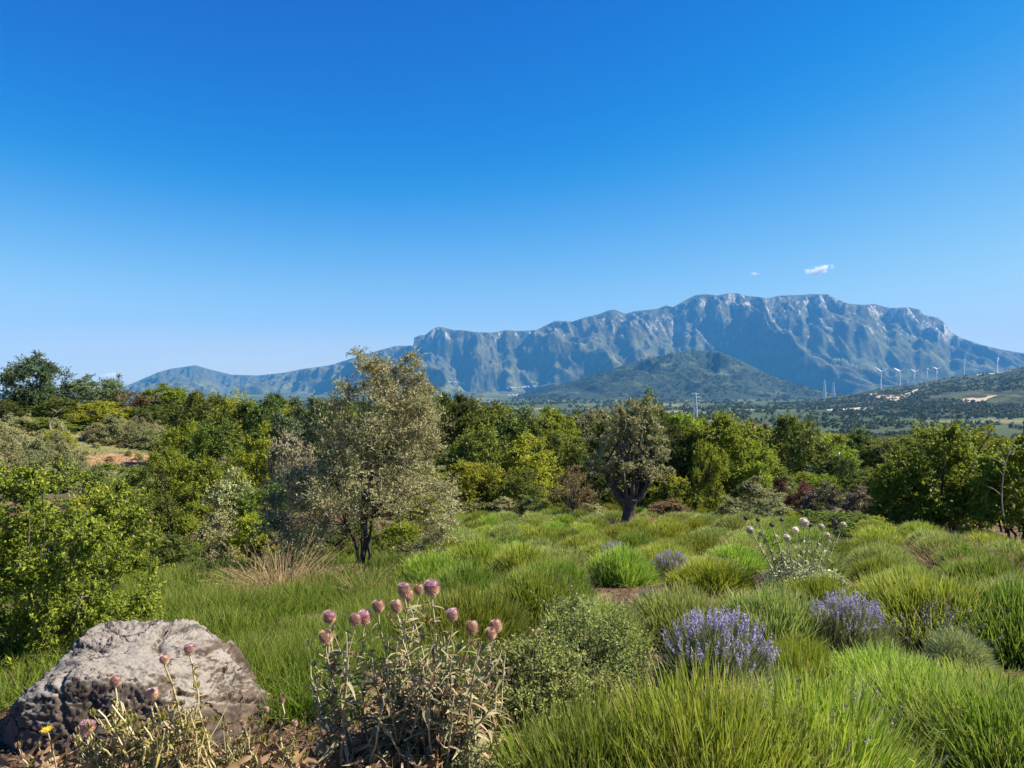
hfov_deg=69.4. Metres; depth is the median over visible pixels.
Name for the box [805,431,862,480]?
tree
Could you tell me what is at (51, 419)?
dead branch
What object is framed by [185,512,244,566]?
shrub
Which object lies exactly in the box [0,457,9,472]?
olive tree
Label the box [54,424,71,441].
olive tree
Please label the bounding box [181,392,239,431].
tree
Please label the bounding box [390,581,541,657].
grass tussock
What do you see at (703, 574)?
tussock
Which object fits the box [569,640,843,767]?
tussock
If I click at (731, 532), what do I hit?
tussock
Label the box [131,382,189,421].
tree
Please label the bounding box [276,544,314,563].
shrub
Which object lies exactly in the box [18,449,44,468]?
olive tree
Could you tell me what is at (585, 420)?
tree
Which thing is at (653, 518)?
grass tuft
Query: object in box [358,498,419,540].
shrub
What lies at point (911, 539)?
tussock
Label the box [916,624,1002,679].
cushion plant
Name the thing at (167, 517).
shrub
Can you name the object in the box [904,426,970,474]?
tree
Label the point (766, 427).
tree
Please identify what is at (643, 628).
tussock
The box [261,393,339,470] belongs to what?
tree
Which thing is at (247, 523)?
shrub
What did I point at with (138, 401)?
tree
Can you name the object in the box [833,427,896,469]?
tree
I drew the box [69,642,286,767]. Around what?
thistle
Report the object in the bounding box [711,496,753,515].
shrub
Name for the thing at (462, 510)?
shrub
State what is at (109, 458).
weed
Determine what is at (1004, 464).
dead branch
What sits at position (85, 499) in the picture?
shrub
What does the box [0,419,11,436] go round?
olive tree
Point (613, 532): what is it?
tussock
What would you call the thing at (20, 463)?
olive tree
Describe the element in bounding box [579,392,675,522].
olive tree
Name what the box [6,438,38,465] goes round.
olive tree
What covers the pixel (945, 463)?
shrub
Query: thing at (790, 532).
tussock
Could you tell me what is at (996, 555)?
grass tuft
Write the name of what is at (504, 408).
tree
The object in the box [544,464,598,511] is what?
shrub
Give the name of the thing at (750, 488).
shrub
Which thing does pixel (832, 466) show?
shrub
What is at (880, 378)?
wind turbine
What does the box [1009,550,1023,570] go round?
tussock
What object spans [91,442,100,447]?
weed
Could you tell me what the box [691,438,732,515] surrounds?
tree
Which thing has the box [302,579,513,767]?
thistle
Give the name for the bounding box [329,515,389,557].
shrub
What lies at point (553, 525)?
tussock
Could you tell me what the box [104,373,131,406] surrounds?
tree
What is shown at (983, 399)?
field
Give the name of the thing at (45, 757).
thistle
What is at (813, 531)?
tussock
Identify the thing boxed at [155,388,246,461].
tree
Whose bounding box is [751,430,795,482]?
tree
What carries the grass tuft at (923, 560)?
on the ground at (1002, 429)
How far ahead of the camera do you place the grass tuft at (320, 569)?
9.52 m
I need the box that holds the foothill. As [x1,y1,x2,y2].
[522,350,842,399]
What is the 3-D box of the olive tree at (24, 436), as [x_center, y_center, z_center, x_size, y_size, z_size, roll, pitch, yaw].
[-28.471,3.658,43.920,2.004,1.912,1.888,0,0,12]
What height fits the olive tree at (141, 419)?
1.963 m
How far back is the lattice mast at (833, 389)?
4398.43 m
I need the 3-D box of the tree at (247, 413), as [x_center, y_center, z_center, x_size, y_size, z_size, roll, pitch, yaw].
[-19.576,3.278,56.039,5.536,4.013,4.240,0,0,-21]
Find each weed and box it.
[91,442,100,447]
[104,456,114,461]
[115,442,124,447]
[134,452,143,460]
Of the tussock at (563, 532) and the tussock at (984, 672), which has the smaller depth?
the tussock at (984, 672)
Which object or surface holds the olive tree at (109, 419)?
on the ground at (1002, 429)
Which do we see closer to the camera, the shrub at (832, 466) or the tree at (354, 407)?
the shrub at (832, 466)
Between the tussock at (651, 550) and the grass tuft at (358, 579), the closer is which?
the grass tuft at (358, 579)
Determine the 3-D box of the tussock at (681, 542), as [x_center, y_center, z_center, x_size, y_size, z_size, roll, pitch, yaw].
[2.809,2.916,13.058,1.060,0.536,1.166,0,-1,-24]
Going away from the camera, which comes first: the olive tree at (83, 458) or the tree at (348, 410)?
the olive tree at (83, 458)
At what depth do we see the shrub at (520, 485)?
29.94 m
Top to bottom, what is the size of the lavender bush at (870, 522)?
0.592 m
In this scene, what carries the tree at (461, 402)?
on the ground at (1002, 429)
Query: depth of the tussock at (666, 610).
5.81 m
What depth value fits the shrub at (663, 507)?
27.67 m
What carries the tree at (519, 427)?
on the ground at (1002, 429)
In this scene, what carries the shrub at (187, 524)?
on the ground at (1002, 429)
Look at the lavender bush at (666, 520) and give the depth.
18.64 m
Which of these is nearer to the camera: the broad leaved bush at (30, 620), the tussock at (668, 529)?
the broad leaved bush at (30, 620)
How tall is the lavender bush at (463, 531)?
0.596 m
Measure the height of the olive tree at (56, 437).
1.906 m
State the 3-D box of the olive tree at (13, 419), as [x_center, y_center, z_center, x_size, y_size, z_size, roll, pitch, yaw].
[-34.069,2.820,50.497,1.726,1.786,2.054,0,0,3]
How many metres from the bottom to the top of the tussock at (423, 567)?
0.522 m
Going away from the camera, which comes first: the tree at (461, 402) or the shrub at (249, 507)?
the shrub at (249, 507)
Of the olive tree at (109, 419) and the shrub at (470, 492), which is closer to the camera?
the shrub at (470, 492)
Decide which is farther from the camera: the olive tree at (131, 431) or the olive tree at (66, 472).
the olive tree at (131, 431)
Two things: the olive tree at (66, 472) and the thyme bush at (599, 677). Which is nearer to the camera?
the thyme bush at (599, 677)
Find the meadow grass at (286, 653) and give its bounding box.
[0,522,1023,730]
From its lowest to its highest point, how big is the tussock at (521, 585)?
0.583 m
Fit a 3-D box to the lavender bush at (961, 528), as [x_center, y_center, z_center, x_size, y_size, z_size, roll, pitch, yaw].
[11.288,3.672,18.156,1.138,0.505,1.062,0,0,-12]
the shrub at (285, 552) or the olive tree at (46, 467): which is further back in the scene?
the olive tree at (46, 467)
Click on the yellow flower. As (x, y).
(47, 729)
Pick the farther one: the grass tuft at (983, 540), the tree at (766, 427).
the tree at (766, 427)
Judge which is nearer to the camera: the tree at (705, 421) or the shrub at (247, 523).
the shrub at (247, 523)
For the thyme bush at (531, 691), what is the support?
on the ground at (1002, 429)
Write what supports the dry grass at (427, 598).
on the ground at (1002, 429)
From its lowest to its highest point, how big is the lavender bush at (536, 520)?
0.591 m
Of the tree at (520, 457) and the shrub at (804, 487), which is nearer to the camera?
the shrub at (804, 487)
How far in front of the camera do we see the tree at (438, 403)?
45.83 m
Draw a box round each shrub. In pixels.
[3,501,106,595]
[6,416,84,431]
[43,428,79,452]
[64,400,134,430]
[70,485,134,559]
[71,461,160,510]
[80,533,152,588]
[120,491,191,567]
[121,403,170,425]
[146,531,205,570]
[149,416,214,483]
[152,455,232,531]
[163,501,219,566]
[181,417,252,501]
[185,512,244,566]
[197,466,257,552]
[217,510,282,561]
[221,474,299,550]
[248,507,315,559]
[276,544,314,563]
[278,521,341,561]
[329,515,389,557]
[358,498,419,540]
[371,520,424,554]
[395,493,444,528]
[410,530,435,555]
[414,467,465,515]
[434,498,468,514]
[445,455,521,512]
[459,498,491,512]
[479,465,548,510]
[488,496,525,513]
[514,494,549,514]
[537,502,572,512]
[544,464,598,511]
[570,461,626,506]
[576,503,607,515]
[637,471,692,511]
[643,497,695,515]
[672,478,711,513]
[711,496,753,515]
[728,475,783,514]
[751,490,793,517]
[760,465,799,504]
[766,475,794,508]
[787,478,824,511]
[788,470,844,504]
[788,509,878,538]
[790,479,849,516]
[811,454,870,499]
[838,483,872,519]
[845,467,880,495]
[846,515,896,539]
[858,496,895,527]
[860,418,1000,532]
[864,447,948,527]
[932,441,1006,530]
[955,425,1023,542]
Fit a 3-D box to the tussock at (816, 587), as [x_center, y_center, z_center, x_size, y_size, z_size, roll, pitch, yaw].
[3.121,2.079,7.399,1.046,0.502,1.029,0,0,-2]
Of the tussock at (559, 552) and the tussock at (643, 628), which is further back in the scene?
the tussock at (559, 552)
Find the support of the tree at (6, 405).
on the ground at (1002, 429)
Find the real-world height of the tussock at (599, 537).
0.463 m
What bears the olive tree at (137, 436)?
on the ground at (1002, 429)
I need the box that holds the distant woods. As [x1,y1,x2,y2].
[3,349,1023,441]
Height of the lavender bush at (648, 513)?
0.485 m
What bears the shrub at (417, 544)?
on the ground at (1002, 429)
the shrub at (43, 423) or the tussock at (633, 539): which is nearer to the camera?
the tussock at (633, 539)
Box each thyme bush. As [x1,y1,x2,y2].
[430,736,520,767]
[457,617,626,759]
[513,583,666,698]
[545,661,661,722]
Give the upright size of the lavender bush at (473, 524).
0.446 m
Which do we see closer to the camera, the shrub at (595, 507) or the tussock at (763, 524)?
the tussock at (763, 524)
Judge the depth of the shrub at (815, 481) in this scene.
35.91 m
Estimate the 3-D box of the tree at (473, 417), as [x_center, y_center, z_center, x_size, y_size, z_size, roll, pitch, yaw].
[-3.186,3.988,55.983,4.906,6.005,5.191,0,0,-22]
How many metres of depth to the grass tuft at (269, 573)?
8.69 m
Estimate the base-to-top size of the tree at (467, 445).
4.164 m
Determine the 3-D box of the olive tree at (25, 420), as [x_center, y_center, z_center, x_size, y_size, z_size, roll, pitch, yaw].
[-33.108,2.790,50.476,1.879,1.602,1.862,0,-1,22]
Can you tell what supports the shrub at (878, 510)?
on the ground at (1002, 429)
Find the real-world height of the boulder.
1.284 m
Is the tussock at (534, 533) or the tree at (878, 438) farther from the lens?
the tree at (878, 438)
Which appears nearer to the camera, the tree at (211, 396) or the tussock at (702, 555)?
the tussock at (702, 555)
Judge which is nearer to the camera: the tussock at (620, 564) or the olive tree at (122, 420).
the tussock at (620, 564)
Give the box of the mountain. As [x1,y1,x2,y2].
[83,293,1023,395]
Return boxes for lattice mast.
[822,380,826,397]
[831,382,834,397]
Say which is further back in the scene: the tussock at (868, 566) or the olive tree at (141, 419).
the olive tree at (141, 419)
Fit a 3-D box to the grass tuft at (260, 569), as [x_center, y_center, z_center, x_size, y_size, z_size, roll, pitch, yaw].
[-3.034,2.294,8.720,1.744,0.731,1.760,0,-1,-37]
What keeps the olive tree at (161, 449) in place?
on the ground at (1002, 429)
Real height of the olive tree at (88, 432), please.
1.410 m
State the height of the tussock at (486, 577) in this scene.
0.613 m
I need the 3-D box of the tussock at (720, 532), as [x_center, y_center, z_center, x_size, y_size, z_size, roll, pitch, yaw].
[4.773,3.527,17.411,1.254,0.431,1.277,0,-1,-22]
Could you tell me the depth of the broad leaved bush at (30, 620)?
5.44 m
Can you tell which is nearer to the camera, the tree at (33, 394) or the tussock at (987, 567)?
the tussock at (987, 567)
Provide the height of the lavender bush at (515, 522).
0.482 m
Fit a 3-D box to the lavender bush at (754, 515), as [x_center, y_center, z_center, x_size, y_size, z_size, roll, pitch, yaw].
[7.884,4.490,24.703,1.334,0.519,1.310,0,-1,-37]
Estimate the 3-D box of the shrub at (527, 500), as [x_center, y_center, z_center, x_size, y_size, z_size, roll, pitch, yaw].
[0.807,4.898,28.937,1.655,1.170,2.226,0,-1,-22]
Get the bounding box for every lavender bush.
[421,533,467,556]
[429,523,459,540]
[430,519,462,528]
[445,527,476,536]
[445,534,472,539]
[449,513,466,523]
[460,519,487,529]
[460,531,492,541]
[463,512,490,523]
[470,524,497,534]
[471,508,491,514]
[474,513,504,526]
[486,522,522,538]
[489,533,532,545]
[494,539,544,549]
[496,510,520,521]
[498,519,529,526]
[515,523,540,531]
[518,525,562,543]
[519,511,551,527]
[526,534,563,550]
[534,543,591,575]
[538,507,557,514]
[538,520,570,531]
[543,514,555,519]
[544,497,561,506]
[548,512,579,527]
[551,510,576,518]
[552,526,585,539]
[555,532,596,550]
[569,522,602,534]
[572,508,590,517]
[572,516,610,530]
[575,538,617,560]
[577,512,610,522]
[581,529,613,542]
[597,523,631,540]
[597,540,624,558]
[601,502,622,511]
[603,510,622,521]
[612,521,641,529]
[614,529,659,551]
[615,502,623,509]
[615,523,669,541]
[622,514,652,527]
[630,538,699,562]
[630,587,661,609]
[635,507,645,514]
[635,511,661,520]
[639,605,794,702]
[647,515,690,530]
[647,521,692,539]
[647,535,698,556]
[652,548,687,581]
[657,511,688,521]
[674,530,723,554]
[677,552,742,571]
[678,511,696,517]
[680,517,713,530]
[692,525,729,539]
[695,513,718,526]
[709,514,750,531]
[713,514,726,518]
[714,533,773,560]
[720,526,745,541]
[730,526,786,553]
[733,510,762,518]
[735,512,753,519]
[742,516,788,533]
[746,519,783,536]
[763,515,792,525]
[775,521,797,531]
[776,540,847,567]
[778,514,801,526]
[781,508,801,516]
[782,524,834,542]
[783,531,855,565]
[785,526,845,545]
[800,586,906,662]
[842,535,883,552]
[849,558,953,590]
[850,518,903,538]
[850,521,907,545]
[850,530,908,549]
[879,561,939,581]
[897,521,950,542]
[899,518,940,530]
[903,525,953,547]
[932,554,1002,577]
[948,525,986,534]
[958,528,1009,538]
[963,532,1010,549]
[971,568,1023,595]
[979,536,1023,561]
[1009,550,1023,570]
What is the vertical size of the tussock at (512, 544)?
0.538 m
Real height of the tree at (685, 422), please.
4.701 m
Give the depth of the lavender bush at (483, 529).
19.23 m
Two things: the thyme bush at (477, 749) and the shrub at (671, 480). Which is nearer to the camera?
the thyme bush at (477, 749)
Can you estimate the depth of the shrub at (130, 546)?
10.07 m
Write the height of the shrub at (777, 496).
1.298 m
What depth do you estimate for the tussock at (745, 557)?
11.53 m
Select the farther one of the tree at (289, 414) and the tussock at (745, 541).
the tree at (289, 414)
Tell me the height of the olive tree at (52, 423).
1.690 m
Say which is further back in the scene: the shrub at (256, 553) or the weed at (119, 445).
the weed at (119, 445)
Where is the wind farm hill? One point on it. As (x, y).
(1006, 396)
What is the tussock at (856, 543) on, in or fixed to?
on the ground at (1002, 429)
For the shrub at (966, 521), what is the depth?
21.26 m
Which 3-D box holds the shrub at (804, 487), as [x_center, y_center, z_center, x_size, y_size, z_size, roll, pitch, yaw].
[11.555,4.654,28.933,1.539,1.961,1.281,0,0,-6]
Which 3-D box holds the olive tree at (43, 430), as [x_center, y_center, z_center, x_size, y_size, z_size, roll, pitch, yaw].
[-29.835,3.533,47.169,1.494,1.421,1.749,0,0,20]
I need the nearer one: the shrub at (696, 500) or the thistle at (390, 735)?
the thistle at (390, 735)
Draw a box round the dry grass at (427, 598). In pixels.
[1,510,1016,767]
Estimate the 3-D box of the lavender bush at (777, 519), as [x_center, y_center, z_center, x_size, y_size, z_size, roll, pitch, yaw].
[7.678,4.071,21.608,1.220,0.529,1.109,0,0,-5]
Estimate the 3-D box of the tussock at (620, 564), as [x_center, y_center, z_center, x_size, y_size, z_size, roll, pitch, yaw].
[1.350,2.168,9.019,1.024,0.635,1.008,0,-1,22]
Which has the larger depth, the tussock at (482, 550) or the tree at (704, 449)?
the tree at (704, 449)
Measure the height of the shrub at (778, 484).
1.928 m
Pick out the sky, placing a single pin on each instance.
(232, 187)
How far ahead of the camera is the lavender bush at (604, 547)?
12.21 m
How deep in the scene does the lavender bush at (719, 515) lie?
26.26 m
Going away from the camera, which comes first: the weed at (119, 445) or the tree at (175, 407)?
the weed at (119, 445)
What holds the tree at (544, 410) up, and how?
on the ground at (1002, 429)
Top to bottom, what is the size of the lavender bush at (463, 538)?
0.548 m
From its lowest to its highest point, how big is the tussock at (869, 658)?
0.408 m
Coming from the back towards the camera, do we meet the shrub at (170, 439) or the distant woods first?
the distant woods
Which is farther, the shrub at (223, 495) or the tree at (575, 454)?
the tree at (575, 454)
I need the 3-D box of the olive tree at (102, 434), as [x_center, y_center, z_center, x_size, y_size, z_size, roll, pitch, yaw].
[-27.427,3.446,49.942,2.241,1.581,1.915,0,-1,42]
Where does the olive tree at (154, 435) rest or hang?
on the ground at (1002, 429)
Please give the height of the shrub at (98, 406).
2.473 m
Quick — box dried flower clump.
[888,590,1004,662]
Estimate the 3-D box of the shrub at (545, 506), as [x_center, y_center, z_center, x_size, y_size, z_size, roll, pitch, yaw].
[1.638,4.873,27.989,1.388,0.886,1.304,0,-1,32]
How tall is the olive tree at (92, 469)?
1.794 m
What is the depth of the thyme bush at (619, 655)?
4.55 m
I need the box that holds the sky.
[0,0,1023,392]
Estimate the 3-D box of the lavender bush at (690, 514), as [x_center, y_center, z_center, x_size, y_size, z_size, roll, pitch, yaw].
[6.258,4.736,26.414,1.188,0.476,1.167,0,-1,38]
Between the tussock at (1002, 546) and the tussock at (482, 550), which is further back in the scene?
the tussock at (1002, 546)
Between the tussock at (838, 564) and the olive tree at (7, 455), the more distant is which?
the olive tree at (7, 455)
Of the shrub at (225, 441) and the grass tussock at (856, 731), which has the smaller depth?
the grass tussock at (856, 731)
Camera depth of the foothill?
5536.00 m
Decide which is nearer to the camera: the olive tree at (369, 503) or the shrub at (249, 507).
the olive tree at (369, 503)
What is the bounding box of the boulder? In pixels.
[0,618,277,755]
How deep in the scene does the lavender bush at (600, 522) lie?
20.49 m
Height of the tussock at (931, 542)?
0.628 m
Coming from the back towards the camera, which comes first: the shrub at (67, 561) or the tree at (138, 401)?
the tree at (138, 401)
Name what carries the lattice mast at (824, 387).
on the ground at (1002, 429)
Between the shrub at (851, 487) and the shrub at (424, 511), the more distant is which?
the shrub at (851, 487)
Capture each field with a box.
[865,393,909,400]
[962,395,996,402]
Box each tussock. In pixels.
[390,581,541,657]
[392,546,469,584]
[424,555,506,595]
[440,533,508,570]
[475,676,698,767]
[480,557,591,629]
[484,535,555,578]
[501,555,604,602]
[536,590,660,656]
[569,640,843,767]
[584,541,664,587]
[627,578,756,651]
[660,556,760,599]
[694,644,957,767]
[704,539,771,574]
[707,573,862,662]
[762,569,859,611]
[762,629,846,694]
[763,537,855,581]
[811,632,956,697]
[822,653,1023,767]
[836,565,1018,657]
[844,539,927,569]
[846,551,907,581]
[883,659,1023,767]
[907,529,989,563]
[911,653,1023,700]
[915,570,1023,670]
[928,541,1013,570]
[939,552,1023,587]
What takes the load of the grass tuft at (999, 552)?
on the ground at (1002, 429)
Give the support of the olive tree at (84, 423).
on the ground at (1002, 429)
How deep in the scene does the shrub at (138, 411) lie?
56.27 m
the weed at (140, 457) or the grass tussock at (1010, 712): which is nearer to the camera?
the grass tussock at (1010, 712)
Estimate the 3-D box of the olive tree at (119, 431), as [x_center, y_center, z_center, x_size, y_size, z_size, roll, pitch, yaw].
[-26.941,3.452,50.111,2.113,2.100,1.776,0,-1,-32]
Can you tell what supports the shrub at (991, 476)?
on the ground at (1002, 429)
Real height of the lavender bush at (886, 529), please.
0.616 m
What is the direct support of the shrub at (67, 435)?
on the ground at (1002, 429)
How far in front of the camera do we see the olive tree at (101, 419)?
53.83 m
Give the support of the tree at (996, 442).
on the ground at (1002, 429)
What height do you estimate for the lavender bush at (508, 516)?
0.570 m
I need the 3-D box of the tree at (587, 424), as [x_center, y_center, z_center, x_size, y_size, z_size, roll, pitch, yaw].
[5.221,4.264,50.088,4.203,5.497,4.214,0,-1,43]
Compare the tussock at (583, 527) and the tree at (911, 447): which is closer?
the tussock at (583, 527)
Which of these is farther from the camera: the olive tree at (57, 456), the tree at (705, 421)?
the tree at (705, 421)
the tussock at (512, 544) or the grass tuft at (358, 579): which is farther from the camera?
the tussock at (512, 544)
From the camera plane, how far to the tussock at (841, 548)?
12.64 m
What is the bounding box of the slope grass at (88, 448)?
[2,422,204,509]
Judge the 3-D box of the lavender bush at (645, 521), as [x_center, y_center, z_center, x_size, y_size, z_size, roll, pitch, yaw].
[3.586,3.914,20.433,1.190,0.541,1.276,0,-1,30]
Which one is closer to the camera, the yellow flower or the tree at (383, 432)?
the yellow flower
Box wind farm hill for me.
[779,368,1023,417]
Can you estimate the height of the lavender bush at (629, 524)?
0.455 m
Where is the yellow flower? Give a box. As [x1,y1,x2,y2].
[39,725,56,767]
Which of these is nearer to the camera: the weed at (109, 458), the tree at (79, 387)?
the weed at (109, 458)
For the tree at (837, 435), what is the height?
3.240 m
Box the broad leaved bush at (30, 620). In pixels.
[0,454,174,673]
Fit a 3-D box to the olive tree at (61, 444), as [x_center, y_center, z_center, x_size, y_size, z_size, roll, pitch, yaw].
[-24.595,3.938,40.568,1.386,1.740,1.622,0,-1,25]
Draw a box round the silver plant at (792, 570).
[743,515,850,590]
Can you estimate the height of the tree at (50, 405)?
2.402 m
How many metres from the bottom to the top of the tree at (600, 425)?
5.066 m
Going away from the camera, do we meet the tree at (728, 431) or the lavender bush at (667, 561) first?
the lavender bush at (667, 561)
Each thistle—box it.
[0,723,145,767]
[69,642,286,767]
[191,692,363,767]
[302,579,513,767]
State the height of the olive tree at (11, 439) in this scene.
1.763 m
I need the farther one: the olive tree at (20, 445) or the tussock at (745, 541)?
the olive tree at (20, 445)
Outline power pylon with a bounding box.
[690,393,700,418]
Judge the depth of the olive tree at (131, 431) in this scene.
50.47 m
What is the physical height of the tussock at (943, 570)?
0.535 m
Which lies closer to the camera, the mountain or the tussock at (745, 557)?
the tussock at (745, 557)
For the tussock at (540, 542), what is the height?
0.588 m
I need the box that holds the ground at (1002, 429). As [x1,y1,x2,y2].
[0,393,1023,767]
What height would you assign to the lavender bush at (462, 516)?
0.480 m
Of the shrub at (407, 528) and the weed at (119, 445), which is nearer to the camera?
the shrub at (407, 528)
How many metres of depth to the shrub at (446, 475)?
30.95 m
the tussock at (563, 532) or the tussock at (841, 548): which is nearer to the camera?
the tussock at (841, 548)
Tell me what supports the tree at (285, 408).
on the ground at (1002, 429)
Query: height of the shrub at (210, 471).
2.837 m
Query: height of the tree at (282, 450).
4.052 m
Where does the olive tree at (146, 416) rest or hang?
on the ground at (1002, 429)
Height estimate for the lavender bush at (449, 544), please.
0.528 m
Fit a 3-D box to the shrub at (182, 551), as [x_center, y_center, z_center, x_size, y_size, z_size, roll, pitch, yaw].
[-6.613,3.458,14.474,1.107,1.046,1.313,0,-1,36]
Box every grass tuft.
[196,544,326,589]
[200,529,379,592]
[286,557,358,578]
[313,561,395,593]
[635,512,659,522]
[884,533,925,561]
[906,539,1011,570]
[932,546,1023,570]
[939,525,1023,548]
[958,548,1022,566]
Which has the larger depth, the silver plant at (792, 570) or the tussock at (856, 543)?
the tussock at (856, 543)
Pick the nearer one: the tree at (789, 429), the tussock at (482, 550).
the tussock at (482, 550)
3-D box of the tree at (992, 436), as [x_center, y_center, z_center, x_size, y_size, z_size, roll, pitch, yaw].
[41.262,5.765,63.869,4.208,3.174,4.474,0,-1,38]
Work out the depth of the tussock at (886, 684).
3.74 m
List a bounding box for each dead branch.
[45,408,62,430]
[986,435,1023,515]
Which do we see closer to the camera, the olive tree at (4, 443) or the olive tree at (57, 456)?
the olive tree at (57, 456)
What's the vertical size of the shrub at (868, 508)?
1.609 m
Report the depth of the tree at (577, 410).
55.67 m
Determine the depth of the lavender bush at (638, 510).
29.59 m
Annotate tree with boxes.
[0,350,76,419]
[0,399,33,424]
[0,413,23,433]
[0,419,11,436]
[0,430,18,452]
[0,437,14,462]
[0,447,20,470]
[0,455,29,489]
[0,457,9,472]
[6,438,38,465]
[8,424,25,441]
[13,431,49,454]
[16,413,40,435]
[17,396,92,425]
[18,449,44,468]
[26,463,56,484]
[29,433,51,467]
[32,428,46,438]
[39,448,66,479]
[45,431,74,458]
[48,417,65,432]
[49,440,77,465]
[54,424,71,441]
[54,461,82,492]
[56,373,125,416]
[59,448,90,474]
[65,461,105,493]
[77,413,96,430]
[79,422,106,441]
[80,409,99,430]
[89,423,120,444]
[92,412,108,431]
[99,420,129,444]
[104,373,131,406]
[104,390,162,421]
[104,413,119,428]
[111,416,126,425]
[117,424,142,445]
[121,420,137,435]
[128,414,146,432]
[130,427,158,448]
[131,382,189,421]
[134,444,195,511]
[138,409,152,423]
[139,422,153,435]
[142,428,163,450]
[151,420,164,431]
[154,431,170,451]
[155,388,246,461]
[159,400,200,427]
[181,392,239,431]
[205,388,255,466]
[222,419,278,507]
[229,403,280,433]
[235,391,297,463]
[247,345,469,571]
[258,428,319,518]
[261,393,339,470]
[267,403,303,428]
[271,409,308,437]
[297,402,362,496]
[338,402,370,439]
[343,402,377,423]
[352,399,375,414]
[365,410,404,463]
[394,388,451,477]
[423,390,483,477]
[440,422,513,489]
[444,398,487,448]
[445,393,516,469]
[484,404,569,480]
[489,404,517,420]
[498,430,567,505]
[529,403,563,454]
[529,406,582,473]
[537,429,589,500]
[562,408,584,464]
[569,407,616,478]
[569,412,609,437]
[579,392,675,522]
[587,413,636,484]
[616,387,681,499]
[641,420,699,501]
[654,410,727,495]
[681,409,782,501]
[688,414,719,440]
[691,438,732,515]
[719,438,779,500]
[741,418,773,444]
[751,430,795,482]
[754,412,849,489]
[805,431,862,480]
[823,432,882,444]
[824,432,850,440]
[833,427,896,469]
[860,436,928,472]
[881,434,910,440]
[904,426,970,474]
[960,422,1011,476]
[973,433,996,446]
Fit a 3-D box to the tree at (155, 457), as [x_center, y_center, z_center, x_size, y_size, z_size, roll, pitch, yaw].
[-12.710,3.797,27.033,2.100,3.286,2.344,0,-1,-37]
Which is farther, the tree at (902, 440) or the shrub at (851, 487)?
the tree at (902, 440)
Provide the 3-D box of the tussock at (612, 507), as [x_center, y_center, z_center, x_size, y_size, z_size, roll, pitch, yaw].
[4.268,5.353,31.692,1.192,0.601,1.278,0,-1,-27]
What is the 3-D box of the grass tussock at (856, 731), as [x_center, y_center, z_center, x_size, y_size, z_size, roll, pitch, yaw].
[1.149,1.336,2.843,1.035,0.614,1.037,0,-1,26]
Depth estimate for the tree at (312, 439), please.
35.84 m

